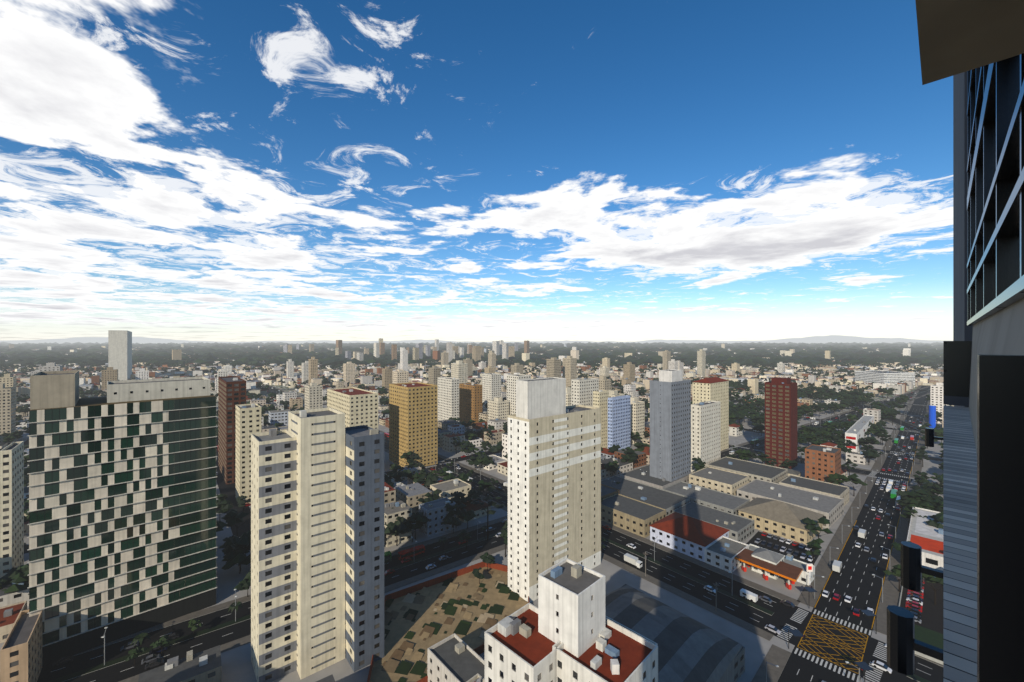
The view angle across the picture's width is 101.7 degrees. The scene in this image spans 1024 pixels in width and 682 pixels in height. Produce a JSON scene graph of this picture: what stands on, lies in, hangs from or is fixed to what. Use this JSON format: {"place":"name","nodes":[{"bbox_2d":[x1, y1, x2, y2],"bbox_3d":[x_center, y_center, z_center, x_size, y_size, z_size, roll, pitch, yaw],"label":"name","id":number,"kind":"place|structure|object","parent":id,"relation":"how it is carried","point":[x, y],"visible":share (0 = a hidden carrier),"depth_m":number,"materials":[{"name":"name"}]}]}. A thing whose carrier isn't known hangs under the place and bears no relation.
{"place":"outdoors","nodes":[
{"label":"outdoors","id":0,"kind":"place"},
{"bbox_2d":[0,342,942,681],"bbox_3d":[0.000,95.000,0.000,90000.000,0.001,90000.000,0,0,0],"label":"ground","id":1,"kind":"structure","parent":0,"point":[236,664],"depth_m":166.65,"materials":[{"name":"grey concrete"}]},
{"bbox_2d":[367,562,528,681],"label":"lot","id":2,"kind":"structure","parent":1,"relation":"on","point":[466,607],"depth_m":144.15,"materials":[{"name":"brown soil"}]},
{"bbox_2d":[0,345,942,384],"bbox_3d":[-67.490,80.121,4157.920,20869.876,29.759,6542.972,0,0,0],"label":"distant city buildings","id":3,"kind":"structure","parent":1,"relation":"on","point":[930,377],"depth_m":1133.36,"materials":[{"name":"white concrete"}]},
{"bbox_2d":[0,342,950,664],"bbox_3d":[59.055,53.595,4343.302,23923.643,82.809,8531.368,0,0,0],"label":"trees","id":4,"kind":"object","parent":1,"relation":"on","point":[236,548],"visible":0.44,"depth_m":818.48,"materials":[{"name":"green plant"}]},
{"bbox_2d":[0,330,953,681],"bbox_3d":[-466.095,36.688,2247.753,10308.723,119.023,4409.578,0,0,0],"label":"city","id":5,"kind":"object","parent":1,"relation":"on","point":[122,496],"visible":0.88,"depth_m":144.16,"materials":[{"name":"beige concrete"}]},
{"bbox_2d":[101,389,926,681],"bbox_3d":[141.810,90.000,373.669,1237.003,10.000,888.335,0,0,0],"label":"furniture","id":6,"kind":"object","parent":1,"relation":"on","point":[864,666],"visible":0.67,"depth_m":149.29,"materials":[{"name":"grey metal"}]},
{"bbox_2d":[887,0,1023,681],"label":"tower","id":7,"kind":"structure","parent":1,"relation":"on","point":[974,49],"depth_m":2.57,"materials":[{"name":"black glass"}]},
{"bbox_2d":[0,335,949,342],"bbox_3d":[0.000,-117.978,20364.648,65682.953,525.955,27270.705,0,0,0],"label":"hills","id":8,"kind":"structure","parent":0,"point":[833,339],"depth_m":25497.01,"materials":[{"name":"grey soil"}]},
{"bbox_2d":[0,0,952,341],"label":"sky","id":9,"kind":"structure","parent":0,"point":[190,170],"materials":[{"name":"blue"}]},
{"bbox_2d":[21,385,942,681],"bbox_3d":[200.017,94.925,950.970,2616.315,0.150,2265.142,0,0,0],"label":"roads","id":10,"kind":"structure","parent":0,"point":[835,633],"depth_m":159.90,"materials":[{"name":"grey asphalt"}]},
{"bbox_2d":[24,385,938,681],"bbox_3d":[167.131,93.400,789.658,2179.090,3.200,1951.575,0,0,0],"label":"cars","id":11,"kind":"object","parent":10,"relation":"on","point":[914,601],"visible":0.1,"depth_m":178.30,"materials":[{"name":"white metal"}]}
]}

